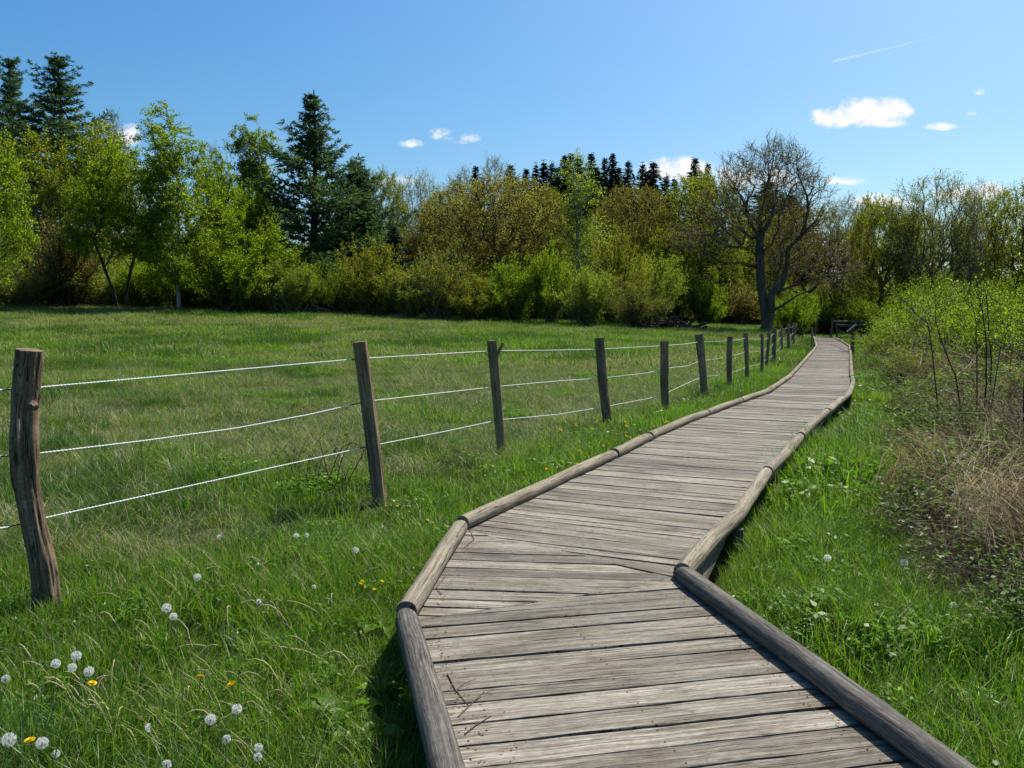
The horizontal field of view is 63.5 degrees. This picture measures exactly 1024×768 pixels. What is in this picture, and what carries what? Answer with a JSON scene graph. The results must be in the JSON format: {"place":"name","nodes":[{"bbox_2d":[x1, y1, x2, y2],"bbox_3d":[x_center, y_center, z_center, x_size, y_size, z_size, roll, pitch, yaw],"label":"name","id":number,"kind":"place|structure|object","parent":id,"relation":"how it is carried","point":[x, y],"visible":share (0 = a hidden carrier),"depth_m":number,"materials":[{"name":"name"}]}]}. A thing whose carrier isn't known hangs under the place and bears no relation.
{"place":"outdoors","nodes":[
{"label":"outdoors","id":0,"kind":"place"},
{"bbox_2d":[0,286,1023,767],"bbox_3d":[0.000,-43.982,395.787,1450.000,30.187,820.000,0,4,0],"label":"ground","id":1,"kind":"structure","parent":0,"point":[714,574],"depth_m":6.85,"materials":[{"name":"green plant"}]},
{"bbox_2d":[0,127,44,289],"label":"leafy tree","id":2,"kind":"object","parent":1,"relation":"on","point":[15,236],"visible":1,"depth_m":47.12,"materials":[{"name":"green plant"}]},
{"bbox_2d":[0,55,75,221],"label":"pine tree","id":3,"kind":"object","parent":1,"relation":"on","point":[10,80],"visible":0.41,"depth_m":89.15,"materials":[{"name":"green plant"}]},
{"bbox_2d":[0,258,78,306],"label":"undergrowth bush","id":4,"kind":"object","parent":1,"relation":"on","point":[22,293],"visible":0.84,"depth_m":58.72,"materials":[{"name":"green plant"}]},
{"bbox_2d":[0,124,85,255],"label":"young maple","id":5,"kind":"object","parent":1,"relation":"on","point":[55,175],"visible":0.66,"depth_m":72.52,"materials":[{"name":"green plant"}]},
{"bbox_2d":[2,208,114,306],"bbox_3d":[-34.012,-9.731,61.972,7.944,8.057,8.759,-2,5,-28],"label":"bare bush","id":6,"kind":"object","parent":1,"relation":"on","point":[56,267],"visible":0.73,"depth_m":60.64,"materials":[{"name":"green plant"}]},
{"bbox_2d":[0,50,139,230],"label":"pine tree","id":7,"kind":"object","parent":1,"relation":"on","point":[53,100],"visible":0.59,"depth_m":84.78,"materials":[{"name":"green plant"}]},
{"bbox_2d":[29,255,130,305],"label":"undergrowth bush","id":8,"kind":"object","parent":1,"relation":"on","point":[93,298],"visible":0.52,"depth_m":62.48,"materials":[{"name":"green plant"}]},
{"bbox_2d":[40,109,158,262],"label":"young maple","id":9,"kind":"object","parent":1,"relation":"on","point":[97,145],"visible":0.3,"depth_m":75.59,"materials":[{"name":"green plant"}]},
{"bbox_2d":[56,136,155,309],"bbox_3d":[-28.715,-11.440,59.418,6.823,12.223,7.267,-3,5,-34],"label":"twin stemmed tree","id":10,"kind":"object","parent":1,"relation":"on","point":[100,189],"visible":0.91,"depth_m":58.32,"materials":[{"name":"green plant"}]},
{"bbox_2d":[81,249,175,306],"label":"undergrowth bush","id":11,"kind":"object","parent":1,"relation":"on","point":[139,292],"visible":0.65,"depth_m":61.98,"materials":[{"name":"green plant"}]},
{"bbox_2d":[117,99,228,309],"bbox_3d":[-24.052,-12.495,58.281,7.439,14.892,8.156,0,4,5],"label":"birch tree","id":12,"kind":"object","parent":1,"relation":"on","point":[154,246],"visible":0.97,"depth_m":57.07,"materials":[{"name":"green plant"}]},
{"bbox_2d":[130,243,239,308],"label":"willow bush","id":13,"kind":"object","parent":1,"relation":"on","point":[186,298],"visible":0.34,"depth_m":61.26,"materials":[{"name":"green plant"}]},
{"bbox_2d":[187,147,249,251],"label":"leafy tree","id":14,"kind":"object","parent":1,"relation":"on","point":[225,193],"visible":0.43,"depth_m":72.07,"materials":[{"name":"green plant"}]},
{"bbox_2d":[147,195,321,311],"bbox_3d":[-19.629,-9.281,58.768,11.653,8.883,10.567,-1,5,-16],"label":"willow bush","id":15,"kind":"object","parent":1,"relation":"on","point":[225,275],"visible":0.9,"depth_m":58.21,"materials":[{"name":"green plant"}]},
{"bbox_2d":[221,112,264,248],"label":"birch tree","id":16,"kind":"object","parent":1,"relation":"on","point":[243,164],"visible":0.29,"depth_m":76.20,"materials":[{"name":"green plant"}]},
{"bbox_2d":[224,177,282,270],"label":"leafy tree","id":17,"kind":"object","parent":1,"relation":"on","point":[257,206],"visible":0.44,"depth_m":66.15,"materials":[{"name":"green plant"}]},
{"bbox_2d":[244,114,287,259],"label":"birch tree","id":18,"kind":"object","parent":1,"relation":"on","point":[263,168],"visible":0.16,"depth_m":77.51,"materials":[{"name":"green plant"}]},
{"bbox_2d":[236,255,330,312],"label":"willow bush","id":19,"kind":"object","parent":1,"relation":"on","point":[290,296],"visible":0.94,"depth_m":57.91,"materials":[{"name":"green plant"}]},
{"bbox_2d":[269,442,341,490],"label":"bramble bush","id":20,"kind":"object","parent":1,"relation":"on","point":[307,466],"visible":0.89,"depth_m":8.43,"materials":[{"name":"green plant"}]},
{"bbox_2d":[209,89,403,289],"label":"pine tree","id":21,"kind":"object","parent":1,"relation":"on","point":[319,157],"visible":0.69,"depth_m":65.46,"materials":[{"name":"green plant"}]},
{"bbox_2d":[276,255,368,313],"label":"bush","id":22,"kind":"object","parent":1,"relation":"on","point":[324,299],"visible":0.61,"depth_m":60.37,"materials":[{"name":"green plant"}]},
{"bbox_2d":[285,688,384,744],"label":"dock plant","id":23,"kind":"object","parent":1,"relation":"on","point":[327,693],"visible":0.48,"depth_m":3.56,"materials":[{"name":"green plant"}]},
{"bbox_2d":[278,429,403,493],"bbox_3d":[-1.740,0.775,8.350,1.298,0.702,0.806,-1,4,-7],"label":"bramble bush","id":24,"kind":"object","parent":1,"relation":"on","point":[342,456],"visible":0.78,"depth_m":8.20,"materials":[{"name":"green plant"}]},
{"bbox_2d":[291,160,442,278],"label":"pine tree","id":25,"kind":"object","parent":1,"relation":"on","point":[376,220],"visible":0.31,"depth_m":67.97,"materials":[{"name":"green plant"}]},
{"bbox_2d":[330,717,407,752],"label":"dock plant","id":26,"kind":"object","parent":1,"relation":"on","point":[392,726],"visible":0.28,"depth_m":3.37,"materials":[{"name":"green plant"}]},
{"bbox_2d":[352,674,403,701],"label":"dock plant","id":27,"kind":"object","parent":1,"relation":"on","point":[385,687],"visible":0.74,"depth_m":3.81,"materials":[{"name":"green plant"}]},
{"bbox_2d":[333,234,426,315],"bbox_3d":[-9.684,-7.886,60.654,6.833,6.398,7.745,3,6,37],"label":"bush","id":28,"kind":"object","parent":1,"relation":"on","point":[377,305],"visible":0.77,"depth_m":59.63,"materials":[{"name":"green plant"}]},
{"bbox_2d":[351,164,411,258],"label":"olive tree","id":29,"kind":"object","parent":1,"relation":"on","point":[392,180],"visible":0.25,"depth_m":85.84,"materials":[{"name":"green plant"}]},
{"bbox_2d":[379,223,420,314],"bbox_3d":[-9.097,-8.491,63.473,4.244,7.585,4.364,-2,5,-22],"label":"spruce","id":30,"kind":"object","parent":1,"relation":"on","point":[396,239],"visible":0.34,"depth_m":63.21,"materials":[{"name":"green plant"}]},
{"bbox_2d":[0,322,805,610],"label":"wire fence","id":31,"kind":"object","parent":1,"relation":"on","point":[24,441],"visible":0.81,"depth_m":5.46,"materials":[{"name":"brown wood"}]},
{"bbox_2d":[374,262,436,317],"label":"bush","id":32,"kind":"object","parent":1,"relation":"on","point":[408,302],"visible":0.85,"depth_m":58.79,"materials":[{"name":"green plant"}]},
{"bbox_2d":[385,166,444,255],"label":"bare tree","id":33,"kind":"object","parent":1,"relation":"on","point":[420,195],"visible":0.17,"depth_m":89.88,"materials":[{"name":"green plant"}]},
{"bbox_2d":[395,226,481,319],"bbox_3d":[-5.214,-7.878,59.549,6.605,7.034,5.886,-1,4,-10],"label":"bush","id":34,"kind":"object","parent":1,"relation":"on","point":[438,306],"visible":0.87,"depth_m":59.08,"materials":[{"name":"green plant"}]},
{"bbox_2d":[399,218,486,276],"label":"brown oak","id":35,"kind":"object","parent":1,"relation":"on","point":[413,240],"visible":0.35,"depth_m":69.30,"materials":[{"name":"green plant"}]},
{"bbox_2d":[0,301,888,372],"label":"distant grass","id":36,"kind":"structure","parent":1,"relation":"on","point":[236,331],"depth_m":37.94,"materials":[{"name":"green plant"}]},
{"bbox_2d":[415,184,476,275],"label":"olive tree","id":37,"kind":"object","parent":1,"relation":"on","point":[442,200],"visible":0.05,"depth_m":82.05,"materials":[{"name":"green plant"}]},
{"bbox_2d":[0,349,933,560],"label":"meadow grass","id":38,"kind":"structure","parent":1,"relation":"on","point":[230,389],"depth_m":13.64,"materials":[{"name":"green plant"}]},
{"bbox_2d":[440,271,515,320],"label":"bush","id":39,"kind":"object","parent":1,"relation":"on","point":[476,308],"visible":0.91,"depth_m":58.01,"materials":[{"name":"green plant"}]},
{"bbox_2d":[16,553,959,757],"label":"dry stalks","id":40,"kind":"object","parent":1,"relation":"on","point":[188,688],"visible":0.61,"depth_m":3.83,"materials":[{"name":"plant"}]},
{"bbox_2d":[406,167,574,314],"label":"brown oak","id":41,"kind":"object","parent":1,"relation":"on","point":[535,230],"visible":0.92,"depth_m":66.05,"materials":[{"name":"green plant"}]},
{"bbox_2d":[475,150,520,250],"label":"bare tree","id":42,"kind":"object","parent":1,"relation":"on","point":[501,168],"visible":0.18,"depth_m":93.96,"materials":[{"name":"brown plant"}]},
{"bbox_2d":[0,202,1023,334],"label":"woods","id":43,"kind":"object","parent":1,"relation":"on","point":[756,320],"visible":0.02,"depth_m":87.33,"materials":[{"name":"green plant"}]},
{"bbox_2d":[477,249,552,321],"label":"bush","id":44,"kind":"object","parent":1,"relation":"on","point":[520,304],"visible":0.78,"depth_m":58.80,"materials":[{"name":"green plant"}]},
{"bbox_2d":[509,180,575,276],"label":"olive tree","id":45,"kind":"object","parent":1,"relation":"on","point":[555,197],"visible":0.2,"depth_m":80.09,"materials":[{"name":"green plant"}]},
{"bbox_2d":[523,230,577,322],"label":"bush","id":46,"kind":"object","parent":1,"relation":"on","point":[544,280],"visible":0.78,"depth_m":58.21,"materials":[{"name":"green plant"}]},
{"bbox_2d":[548,155,583,250],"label":"spruce tree","id":47,"kind":"object","parent":1,"relation":"on","point":[562,187],"visible":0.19,"depth_m":137.41,"materials":[{"name":"green plant"}]},
{"bbox_2d":[541,148,620,287],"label":"birch tree","id":48,"kind":"object","parent":1,"relation":"on","point":[573,241],"visible":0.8,"depth_m":66.70,"materials":[{"name":"green plant"}]},
{"bbox_2d":[543,264,620,325],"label":"bush","id":49,"kind":"object","parent":1,"relation":"on","point":[585,306],"visible":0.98,"depth_m":57.02,"materials":[{"name":"green plant"}]},
{"bbox_2d":[573,152,609,241],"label":"spruce tree","id":50,"kind":"object","parent":1,"relation":"on","point":[591,157],"visible":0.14,"depth_m":137.37,"materials":[{"name":"green plant"}]},
{"bbox_2d":[596,153,629,225],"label":"spruce tree","id":51,"kind":"object","parent":1,"relation":"on","point":[611,169],"visible":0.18,"depth_m":137.39,"materials":[{"name":"green plant"}]},
{"bbox_2d":[578,221,657,322],"bbox_3d":[7.890,-8.183,61.472,6.123,8.250,5.402,0,4,-1],"label":"bush","id":52,"kind":"object","parent":1,"relation":"on","point":[621,262],"visible":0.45,"depth_m":61.02,"materials":[{"name":"green plant"}]},
{"bbox_2d":[614,160,644,238],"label":"spruce tree","id":53,"kind":"object","parent":1,"relation":"on","point":[627,178],"visible":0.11,"depth_m":138.40,"materials":[{"name":"green plant"}]},
{"bbox_2d":[585,178,677,270],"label":"brown oak","id":54,"kind":"object","parent":1,"relation":"on","point":[659,213],"visible":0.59,"depth_m":81.30,"materials":[{"name":"green plant"}]},
{"bbox_2d":[601,269,674,328],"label":"bush","id":55,"kind":"object","parent":1,"relation":"on","point":[633,311],"visible":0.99,"depth_m":55.92,"materials":[{"name":"green plant"}]},
{"bbox_2d":[626,249,691,322],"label":"bush","id":56,"kind":"object","parent":1,"relation":"on","point":[671,288],"visible":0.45,"depth_m":64.74,"materials":[{"name":"green plant"}]},
{"bbox_2d":[628,161,697,294],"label":"spruce tree","id":57,"kind":"object","parent":1,"relation":"on","point":[653,174],"visible":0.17,"depth_m":135.47,"materials":[{"name":"green plant"}]},
{"bbox_2d":[635,222,701,319],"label":"olive tree","id":58,"kind":"object","parent":1,"relation":"on","point":[652,241],"visible":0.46,"depth_m":78.21,"materials":[{"name":"green plant"}]},
{"bbox_2d":[630,298,709,328],"bbox_3d":[10.587,-4.695,57.850,6.547,2.631,4.628,0,4,0],"label":"brush heap","id":59,"kind":"object","parent":1,"relation":"on","point":[667,322],"visible":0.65,"depth_m":56.59,"materials":[{"name":"brown wood"}]},
{"bbox_2d":[664,282,692,321],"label":"bush","id":60,"kind":"object","parent":1,"relation":"on","point":[678,308],"visible":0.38,"depth_m":79.11,"materials":[{"name":"green plant"}]},
{"bbox_2d":[395,336,976,767],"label":"boardwalk","id":61,"kind":"structure","parent":1,"relation":"on","point":[585,602],"depth_m":3.83,"materials":[{"name":"grey wood"}]},
{"bbox_2d":[676,157,727,295],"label":"spruce tree","id":62,"kind":"object","parent":1,"relation":"on","point":[694,168],"visible":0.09,"depth_m":137.37,"materials":[{"name":"green plant"}]},
{"bbox_2d":[683,265,728,323],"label":"bush","id":63,"kind":"object","parent":1,"relation":"on","point":[705,305],"visible":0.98,"depth_m":77.06,"materials":[{"name":"green plant"}]},
{"bbox_2d":[658,166,754,323],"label":"olive tree","id":64,"kind":"object","parent":1,"relation":"on","point":[703,270],"visible":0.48,"depth_m":81.54,"materials":[{"name":"green plant"}]},
{"bbox_2d":[687,279,760,325],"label":"bush","id":65,"kind":"object","parent":1,"relation":"on","point":[742,306],"visible":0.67,"depth_m":80.71,"materials":[{"name":"green plant"}]},
{"bbox_2d":[725,210,797,291],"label":"olive tree","id":66,"kind":"object","parent":1,"relation":"on","point":[748,271],"visible":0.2,"depth_m":107.18,"materials":[{"name":"green plant"}]},
{"bbox_2d":[659,128,869,330],"bbox_3d":[18.164,-11.165,60.746,15.480,14.976,10.067,0,4,0],"label":"lone oak","id":67,"kind":"object","parent":1,"relation":"on","point":[768,308],"visible":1,"depth_m":60.38,"materials":[{"name":"brown plant"}]},
{"bbox_2d":[710,182,839,297],"bbox_3d":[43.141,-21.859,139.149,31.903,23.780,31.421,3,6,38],"label":"spruce tree","id":68,"kind":"object","parent":1,"relation":"on","point":[754,207],"visible":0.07,"depth_m":136.68,"materials":[{"name":"green plant"}]},
{"bbox_2d":[772,282,822,336],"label":"bush","id":69,"kind":"object","parent":1,"relation":"on","point":[788,314],"visible":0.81,"depth_m":65.31,"materials":[{"name":"green plant"}]},
{"bbox_2d":[751,201,853,330],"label":"brown oak","id":70,"kind":"object","parent":1,"relation":"on","point":[771,265],"visible":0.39,"depth_m":90.05,"materials":[{"name":"green plant"}]},
{"bbox_2d":[776,277,894,334],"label":"willow dome","id":71,"kind":"structure","parent":1,"relation":"on","point":[821,300],"depth_m":87.13,"materials":[{"name":"green plant"}]},
{"bbox_2d":[823,190,868,331],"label":"bare tree","id":72,"kind":"object","parent":1,"relation":"on","point":[843,234],"visible":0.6,"depth_m":86.88,"materials":[{"name":"brown plant"}]},
{"bbox_2d":[838,193,930,321],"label":"olive tree","id":73,"kind":"object","parent":1,"relation":"on","point":[875,256],"visible":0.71,"depth_m":72.34,"materials":[{"name":"green plant"}]},
{"bbox_2d":[841,359,936,389],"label":"bramble bush","id":74,"kind":"object","parent":1,"relation":"on","point":[875,373],"visible":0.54,"depth_m":18.78,"materials":[{"name":"green plant"}]},
{"bbox_2d":[852,292,939,362],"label":"willow shrub","id":75,"kind":"object","parent":1,"relation":"on","point":[900,317],"visible":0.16,"depth_m":29.82,"materials":[{"name":"green plant"}]},
{"bbox_2d":[858,276,944,326],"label":"willow dome","id":76,"kind":"structure","parent":1,"relation":"on","point":[867,310],"depth_m":84.06,"materials":[{"name":"green plant"}]},
{"bbox_2d":[794,460,1023,545],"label":"bramble bush","id":77,"kind":"object","parent":1,"relation":"on","point":[897,510],"visible":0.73,"depth_m":6.07,"materials":[{"name":"green plant"}]},
{"bbox_2d":[872,206,949,293],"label":"olive tree","id":78,"kind":"object","parent":1,"relation":"on","point":[880,243],"visible":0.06,"depth_m":91.05,"materials":[{"name":"green plant"}]},
{"bbox_2d":[875,379,952,418],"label":"shrub","id":79,"kind":"object","parent":1,"relation":"on","point":[896,405],"visible":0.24,"depth_m":14.16,"materials":[{"name":"green plant"}]},
{"bbox_2d":[858,416,970,456],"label":"bramble bush","id":80,"kind":"object","parent":1,"relation":"on","point":[902,435],"visible":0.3,"depth_m":9.39,"materials":[{"name":"green plant"}]},
{"bbox_2d":[872,328,962,387],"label":"willow shrub","id":81,"kind":"object","parent":1,"relation":"on","point":[909,358],"visible":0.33,"depth_m":18.98,"materials":[{"name":"green plant"}]},
{"bbox_2d":[881,274,969,410],"bbox_3d":[5.524,-0.269,11.026,0.798,2.374,0.952,-4,6,-43],"label":"bare sapling","id":82,"kind":"object","parent":1,"relation":"on","point":[929,330],"visible":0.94,"depth_m":11.01,"materials":[{"name":"brown wood"}]},
{"bbox_2d":[830,299,1023,625],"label":"dead stems","id":83,"kind":"object","parent":1,"relation":"on","point":[1004,522],"visible":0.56,"depth_m":6.68,"materials":[{"name":"brown plant"}]},
{"bbox_2d":[878,284,975,355],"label":"willow shrub","id":84,"kind":"object","parent":1,"relation":"on","point":[916,326],"visible":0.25,"depth_m":25.08,"materials":[{"name":"green plant"}]},
{"bbox_2d":[865,266,992,325],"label":"willow dome","id":85,"kind":"structure","parent":1,"relation":"on","point":[929,289],"depth_m":59.91,"materials":[{"name":"green plant"}]},
{"bbox_2d":[871,281,986,351],"bbox_3d":[14.627,-1.881,27.657,4.450,3.185,4.249,-1,4,-9],"label":"willow shrub","id":86,"kind":"object","parent":1,"relation":"on","point":[912,299],"visible":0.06,"depth_m":27.79,"materials":[{"name":"green plant"}]},
{"bbox_2d":[878,168,989,294],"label":"bare tree","id":87,"kind":"object","parent":1,"relation":"on","point":[939,245],"visible":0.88,"depth_m":69.84,"materials":[{"name":"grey plant"}]},
{"bbox_2d":[864,340,1023,521],"bbox_3d":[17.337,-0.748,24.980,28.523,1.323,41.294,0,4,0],"label":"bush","id":88,"kind":"object","parent":1,"relation":"on","point":[924,422],"visible":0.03,"depth_m":8.57,"materials":[{"name":"green plant"}]},
{"bbox_2d":[903,357,989,398],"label":"shrub","id":89,"kind":"object","parent":1,"relation":"on","point":[941,374],"visible":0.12,"depth_m":15.07,"materials":[{"name":"green plant"}]},
{"bbox_2d":[880,385,1021,438],"bbox_3d":[5.537,0.410,10.163,1.877,0.821,2.484,2,5,25],"label":"bramble bush","id":90,"kind":"object","parent":1,"relation":"on","point":[934,412],"visible":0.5,"depth_m":10.10,"materials":[{"name":"green plant"}]},
{"bbox_2d":[880,508,1023,595],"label":"bramble bush","id":91,"kind":"object","parent":1,"relation":"on","point":[941,539],"visible":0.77,"depth_m":5.02,"materials":[{"name":"green plant"}]},
{"bbox_2d":[890,440,1023,524],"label":"bramble bush","id":92,"kind":"object","parent":1,"relation":"on","point":[952,486],"visible":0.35,"depth_m":6.43,"materials":[{"name":"green plant"}]},
{"bbox_2d":[893,360,1023,409],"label":"bramble bush","id":93,"kind":"object","parent":1,"relation":"on","point":[999,373],"visible":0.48,"depth_m":11.75,"materials":[{"name":"green plant"}]},
{"bbox_2d":[901,535,1023,635],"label":"bramble bush","id":94,"kind":"object","parent":1,"relation":"on","point":[1008,600],"visible":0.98,"depth_m":4.31,"materials":[{"name":"green plant"}]},
{"bbox_2d":[904,282,1023,358],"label":"willow shrub","id":95,"kind":"object","parent":1,"relation":"on","point":[963,317],"visible":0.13,"depth_m":22.06,"materials":[{"name":"green plant"}]},
{"bbox_2d":[945,185,992,293],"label":"bare tree","id":96,"kind":"object","parent":1,"relation":"on","point":[972,265],"visible":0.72,"depth_m":68.88,"materials":[{"name":"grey plant"}]},
{"bbox_2d":[931,277,1023,328],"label":"willow shrub","id":97,"kind":"object","parent":1,"relation":"on","point":[997,292],"visible":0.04,"depth_m":26.94,"materials":[{"name":"green plant"}]},
{"bbox_2d":[937,287,1023,366],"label":"willow shrub","id":98,"kind":"object","parent":1,"relation":"on","point":[999,322],"visible":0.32,"depth_m":16.89,"materials":[{"name":"green plant"}]},
{"bbox_2d":[941,258,1023,418],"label":"bare sapling","id":99,"kind":"object","parent":1,"relation":"on","point":[986,336],"visible":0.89,"depth_m":10.03,"materials":[{"name":"plant"}]},
{"bbox_2d":[948,176,1019,295],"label":"bare tree","id":100,"kind":"object","parent":1,"relation":"on","point":[994,192],"visible":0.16,"depth_m":78.33,"materials":[{"name":"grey plant"}]},
{"bbox_2d":[959,268,1023,323],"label":"willow dome","id":101,"kind":"structure","parent":1,"relation":"on","point":[1013,295],"depth_m":57.29,"materials":[{"name":"green plant"}]},
{"bbox_2d":[963,177,1023,314],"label":"olive tree","id":102,"kind":"object","parent":1,"relation":"on","point":[1004,252],"visible":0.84,"depth_m":70.80,"materials":[{"name":"green plant"}]},
{"bbox_2d":[963,264,1023,394],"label":"bare sapling","id":103,"kind":"object","parent":1,"relation":"on","point":[987,316],"visible":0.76,"depth_m":11.49,"materials":[{"name":"brown wood"}]},
{"bbox_2d":[0,0,1023,283],"label":"sky","id":104,"kind":"structure","parent":0,"point":[887,91],"materials":[{"name":"blue"}]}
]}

